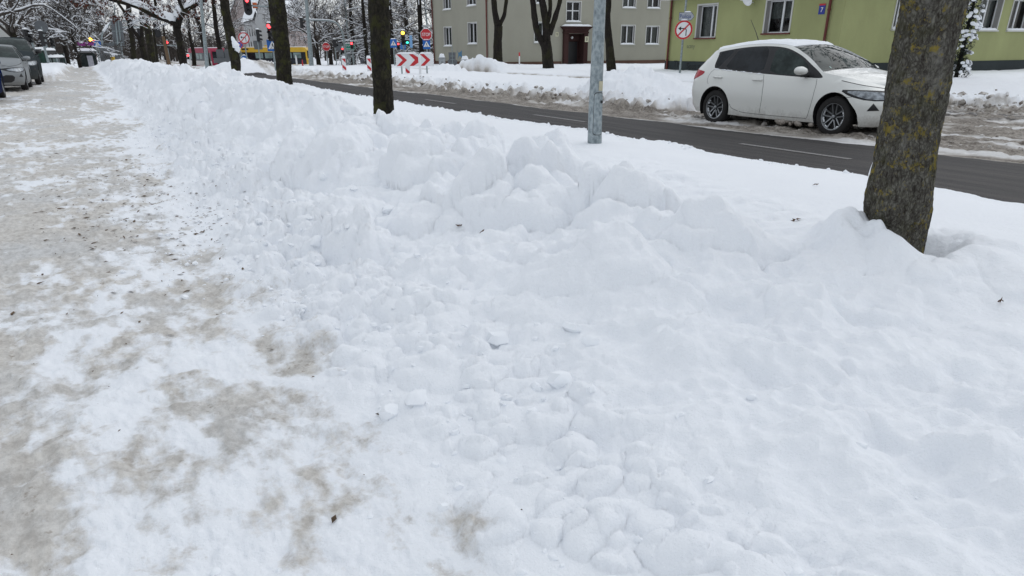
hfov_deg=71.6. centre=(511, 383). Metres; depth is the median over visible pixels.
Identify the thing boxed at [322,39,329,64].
road sign
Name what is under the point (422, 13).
bare tree
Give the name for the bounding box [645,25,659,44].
window
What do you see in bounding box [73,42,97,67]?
kiosk
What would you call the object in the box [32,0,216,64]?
street tree
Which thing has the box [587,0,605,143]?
lamp post
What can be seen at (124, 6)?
sky
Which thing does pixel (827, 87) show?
parked car
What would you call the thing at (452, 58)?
utility cabinet
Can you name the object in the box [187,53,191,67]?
bus stop pole
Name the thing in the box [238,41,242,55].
road sign
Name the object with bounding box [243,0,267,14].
traffic light
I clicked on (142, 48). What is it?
street tree
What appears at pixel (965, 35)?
columnar conifer
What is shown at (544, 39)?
street tree
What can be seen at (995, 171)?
road
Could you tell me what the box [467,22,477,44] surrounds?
window
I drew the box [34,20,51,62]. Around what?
road sign
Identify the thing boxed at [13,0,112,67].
bare tree
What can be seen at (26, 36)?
traffic light
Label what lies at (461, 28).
apartment block
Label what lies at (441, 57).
utility cabinet
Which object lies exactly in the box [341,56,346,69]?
traffic beacon
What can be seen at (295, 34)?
bare tree
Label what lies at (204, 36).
lamp post
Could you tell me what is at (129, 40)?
bare tree
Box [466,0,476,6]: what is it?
window
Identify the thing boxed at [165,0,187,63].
bare tree
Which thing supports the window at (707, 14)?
in the green house at (865, 29)
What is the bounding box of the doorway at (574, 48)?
[560,24,592,63]
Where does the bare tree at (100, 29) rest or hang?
on the ground
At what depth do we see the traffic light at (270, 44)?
44.78 m
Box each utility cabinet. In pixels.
[438,53,445,64]
[448,52,456,64]
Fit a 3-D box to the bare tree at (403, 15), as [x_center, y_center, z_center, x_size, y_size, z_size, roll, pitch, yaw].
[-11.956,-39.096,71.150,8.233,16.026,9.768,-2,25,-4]
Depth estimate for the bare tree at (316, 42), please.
78.21 m
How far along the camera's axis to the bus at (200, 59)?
121.43 m
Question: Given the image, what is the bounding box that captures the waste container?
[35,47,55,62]
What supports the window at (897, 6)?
in the green house at (865, 29)
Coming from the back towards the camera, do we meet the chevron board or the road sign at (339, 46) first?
the road sign at (339, 46)
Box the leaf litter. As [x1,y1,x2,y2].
[6,98,521,569]
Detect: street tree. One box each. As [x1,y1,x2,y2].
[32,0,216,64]
[117,3,148,60]
[126,6,136,58]
[140,0,155,62]
[220,0,240,70]
[268,0,292,84]
[368,0,393,113]
[491,0,507,61]
[530,0,561,68]
[605,0,615,70]
[863,0,969,253]
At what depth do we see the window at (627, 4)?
61.37 m
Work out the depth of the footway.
2.97 m
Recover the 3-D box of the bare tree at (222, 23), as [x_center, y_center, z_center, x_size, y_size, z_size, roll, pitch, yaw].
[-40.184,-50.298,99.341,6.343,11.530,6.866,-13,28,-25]
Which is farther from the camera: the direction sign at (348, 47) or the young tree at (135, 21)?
the direction sign at (348, 47)
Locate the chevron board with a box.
[396,52,433,73]
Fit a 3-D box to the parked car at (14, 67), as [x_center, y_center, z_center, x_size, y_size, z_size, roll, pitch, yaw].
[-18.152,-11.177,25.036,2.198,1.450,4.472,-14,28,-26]
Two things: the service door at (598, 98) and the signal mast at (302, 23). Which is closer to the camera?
the service door at (598, 98)
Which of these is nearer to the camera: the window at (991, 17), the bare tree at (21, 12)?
the window at (991, 17)
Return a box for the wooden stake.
[162,36,170,64]
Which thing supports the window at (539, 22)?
in the apartment block
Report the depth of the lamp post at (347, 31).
83.07 m
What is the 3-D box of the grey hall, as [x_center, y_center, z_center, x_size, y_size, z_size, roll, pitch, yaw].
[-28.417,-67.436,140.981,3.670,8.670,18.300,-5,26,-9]
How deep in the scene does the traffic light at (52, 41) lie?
49.77 m
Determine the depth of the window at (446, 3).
61.76 m
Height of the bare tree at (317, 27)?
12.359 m
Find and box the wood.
[16,18,432,61]
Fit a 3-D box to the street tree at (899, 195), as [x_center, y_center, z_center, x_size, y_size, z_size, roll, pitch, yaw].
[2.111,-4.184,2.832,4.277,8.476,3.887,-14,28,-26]
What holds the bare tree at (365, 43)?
on the ground
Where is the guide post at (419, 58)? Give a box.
[418,55,421,73]
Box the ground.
[0,51,1023,261]
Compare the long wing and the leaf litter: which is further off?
the long wing
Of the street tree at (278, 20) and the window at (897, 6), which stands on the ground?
the street tree at (278, 20)
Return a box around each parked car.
[0,37,43,83]
[0,44,32,89]
[0,63,5,97]
[692,21,886,133]
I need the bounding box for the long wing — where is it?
[241,0,269,46]
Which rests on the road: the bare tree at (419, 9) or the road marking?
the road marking
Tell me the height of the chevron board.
1.421 m
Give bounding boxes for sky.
[2,0,431,51]
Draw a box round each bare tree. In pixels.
[0,0,89,44]
[0,0,130,61]
[0,0,130,61]
[0,1,46,45]
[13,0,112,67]
[15,0,115,64]
[36,0,136,65]
[79,1,126,47]
[121,12,138,53]
[162,0,213,65]
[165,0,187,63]
[165,0,239,65]
[182,0,255,63]
[208,0,247,43]
[257,0,369,64]
[285,5,303,46]
[286,0,370,64]
[289,0,369,61]
[319,0,369,63]
[326,0,398,64]
[338,0,424,56]
[340,6,401,64]
[356,0,433,64]
[364,0,432,54]
[390,0,433,57]
[395,0,431,31]
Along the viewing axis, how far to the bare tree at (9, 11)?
49.69 m
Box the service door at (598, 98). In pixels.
[593,93,602,134]
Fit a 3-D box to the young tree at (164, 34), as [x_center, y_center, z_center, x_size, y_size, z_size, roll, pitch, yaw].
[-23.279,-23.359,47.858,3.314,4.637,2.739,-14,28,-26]
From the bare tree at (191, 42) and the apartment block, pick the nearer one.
the apartment block
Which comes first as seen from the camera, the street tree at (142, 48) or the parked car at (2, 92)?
the parked car at (2, 92)
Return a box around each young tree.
[124,4,182,61]
[138,0,184,64]
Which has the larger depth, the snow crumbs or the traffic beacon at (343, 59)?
the traffic beacon at (343, 59)
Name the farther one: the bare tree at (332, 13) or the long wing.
the long wing
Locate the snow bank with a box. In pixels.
[94,58,1023,575]
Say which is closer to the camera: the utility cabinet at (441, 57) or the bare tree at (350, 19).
the utility cabinet at (441, 57)
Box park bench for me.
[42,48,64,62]
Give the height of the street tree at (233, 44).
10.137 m
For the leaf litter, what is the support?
on the footway
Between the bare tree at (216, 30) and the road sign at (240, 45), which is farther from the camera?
the bare tree at (216, 30)
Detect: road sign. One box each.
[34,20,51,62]
[94,40,100,53]
[238,31,249,58]
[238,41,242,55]
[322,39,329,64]
[336,43,343,64]
[390,38,396,65]
[420,26,431,51]
[675,0,693,72]
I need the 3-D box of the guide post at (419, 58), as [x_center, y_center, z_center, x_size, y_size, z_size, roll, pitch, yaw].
[-4.537,-15.586,35.031,0.117,1.190,0.120,-3,25,-6]
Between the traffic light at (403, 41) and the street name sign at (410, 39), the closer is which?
the traffic light at (403, 41)
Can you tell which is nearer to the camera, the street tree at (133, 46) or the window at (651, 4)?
the street tree at (133, 46)
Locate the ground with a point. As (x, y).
(773, 190)
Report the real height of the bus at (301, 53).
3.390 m
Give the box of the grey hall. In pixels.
[358,22,370,63]
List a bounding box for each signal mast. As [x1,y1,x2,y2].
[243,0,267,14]
[299,17,347,64]
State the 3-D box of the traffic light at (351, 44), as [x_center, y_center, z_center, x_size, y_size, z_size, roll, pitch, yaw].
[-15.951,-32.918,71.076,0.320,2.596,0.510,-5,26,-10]
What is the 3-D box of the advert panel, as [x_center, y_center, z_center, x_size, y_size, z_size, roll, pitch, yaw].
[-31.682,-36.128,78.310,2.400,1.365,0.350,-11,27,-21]
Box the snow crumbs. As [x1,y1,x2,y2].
[83,88,917,575]
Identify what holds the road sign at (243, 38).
on the road
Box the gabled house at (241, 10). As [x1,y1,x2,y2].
[230,0,307,46]
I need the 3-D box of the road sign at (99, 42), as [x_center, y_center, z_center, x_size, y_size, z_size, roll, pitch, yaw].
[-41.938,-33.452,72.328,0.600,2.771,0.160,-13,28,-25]
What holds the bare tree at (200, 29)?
on the ground
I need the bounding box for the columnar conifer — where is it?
[953,0,987,77]
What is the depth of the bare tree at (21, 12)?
83.56 m
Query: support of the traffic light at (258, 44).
on the ground
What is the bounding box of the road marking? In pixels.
[424,99,851,158]
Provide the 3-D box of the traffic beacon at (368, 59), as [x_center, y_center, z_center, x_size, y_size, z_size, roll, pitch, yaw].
[-8.130,-17.986,40.460,0.264,1.321,0.135,-5,26,-9]
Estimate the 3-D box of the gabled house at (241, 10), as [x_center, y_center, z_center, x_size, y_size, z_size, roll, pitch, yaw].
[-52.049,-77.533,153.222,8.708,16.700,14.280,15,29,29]
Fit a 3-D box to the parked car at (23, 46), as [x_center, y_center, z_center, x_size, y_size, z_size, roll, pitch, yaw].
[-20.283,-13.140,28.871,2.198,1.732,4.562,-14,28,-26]
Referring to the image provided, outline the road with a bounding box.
[97,55,1023,203]
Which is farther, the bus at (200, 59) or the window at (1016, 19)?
the bus at (200, 59)
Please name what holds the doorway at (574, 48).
in the apartment block
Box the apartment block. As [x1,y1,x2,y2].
[431,0,669,63]
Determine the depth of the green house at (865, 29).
35.39 m
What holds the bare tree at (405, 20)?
on the ground
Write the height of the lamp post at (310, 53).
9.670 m
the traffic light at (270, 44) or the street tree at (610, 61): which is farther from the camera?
the traffic light at (270, 44)
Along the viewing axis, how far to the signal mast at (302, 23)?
69.48 m
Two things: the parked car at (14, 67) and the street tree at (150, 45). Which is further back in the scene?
the street tree at (150, 45)
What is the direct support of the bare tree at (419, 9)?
on the ground
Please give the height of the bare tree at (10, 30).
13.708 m
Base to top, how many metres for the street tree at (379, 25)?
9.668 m
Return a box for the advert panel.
[213,49,229,62]
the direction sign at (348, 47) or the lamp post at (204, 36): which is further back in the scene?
the direction sign at (348, 47)
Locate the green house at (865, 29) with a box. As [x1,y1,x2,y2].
[660,0,1023,70]
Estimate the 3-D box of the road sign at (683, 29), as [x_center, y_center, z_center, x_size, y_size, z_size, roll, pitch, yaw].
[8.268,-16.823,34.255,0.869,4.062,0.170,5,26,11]
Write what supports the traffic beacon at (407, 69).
on the ground
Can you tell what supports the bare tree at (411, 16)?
on the ground
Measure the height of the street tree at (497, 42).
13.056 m
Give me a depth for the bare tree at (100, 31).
118.81 m
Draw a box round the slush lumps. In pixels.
[343,72,1023,149]
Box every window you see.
[442,0,451,10]
[443,26,451,46]
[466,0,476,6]
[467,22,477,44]
[534,21,542,42]
[566,0,581,22]
[620,25,635,44]
[622,0,636,8]
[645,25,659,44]
[647,0,660,8]
[693,3,718,38]
[760,0,793,34]
[890,0,899,30]
[975,0,1004,31]
[1005,0,1023,31]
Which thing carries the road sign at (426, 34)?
on the ground
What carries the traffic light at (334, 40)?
on the ground
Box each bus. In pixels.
[188,47,224,65]
[239,45,308,64]
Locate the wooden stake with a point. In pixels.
(166, 51)
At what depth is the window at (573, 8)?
59.50 m
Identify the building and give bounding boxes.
[0,15,12,36]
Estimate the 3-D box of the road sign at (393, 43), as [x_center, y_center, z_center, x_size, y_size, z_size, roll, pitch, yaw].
[-9.236,-25.825,55.661,0.500,2.290,0.160,-4,26,-8]
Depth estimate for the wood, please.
187.41 m
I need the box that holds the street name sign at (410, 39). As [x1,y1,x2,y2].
[409,35,412,51]
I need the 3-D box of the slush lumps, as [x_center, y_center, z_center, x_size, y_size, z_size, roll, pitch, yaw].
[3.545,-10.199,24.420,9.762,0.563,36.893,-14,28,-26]
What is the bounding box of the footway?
[0,62,538,575]
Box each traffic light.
[22,28,31,43]
[28,32,34,49]
[38,29,49,62]
[49,36,58,62]
[253,28,262,59]
[266,21,275,70]
[332,38,337,64]
[350,41,353,64]
[401,29,408,51]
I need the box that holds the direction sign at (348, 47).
[345,42,354,64]
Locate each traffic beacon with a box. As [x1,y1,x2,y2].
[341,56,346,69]
[366,56,371,70]
[405,66,409,72]
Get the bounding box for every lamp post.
[199,0,208,68]
[305,0,313,65]
[344,0,350,64]
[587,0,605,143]
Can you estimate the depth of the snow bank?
3.08 m
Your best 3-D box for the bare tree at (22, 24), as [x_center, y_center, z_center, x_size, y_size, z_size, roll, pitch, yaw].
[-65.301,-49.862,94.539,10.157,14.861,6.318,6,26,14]
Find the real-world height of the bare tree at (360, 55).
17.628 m
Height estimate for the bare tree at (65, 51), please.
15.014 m

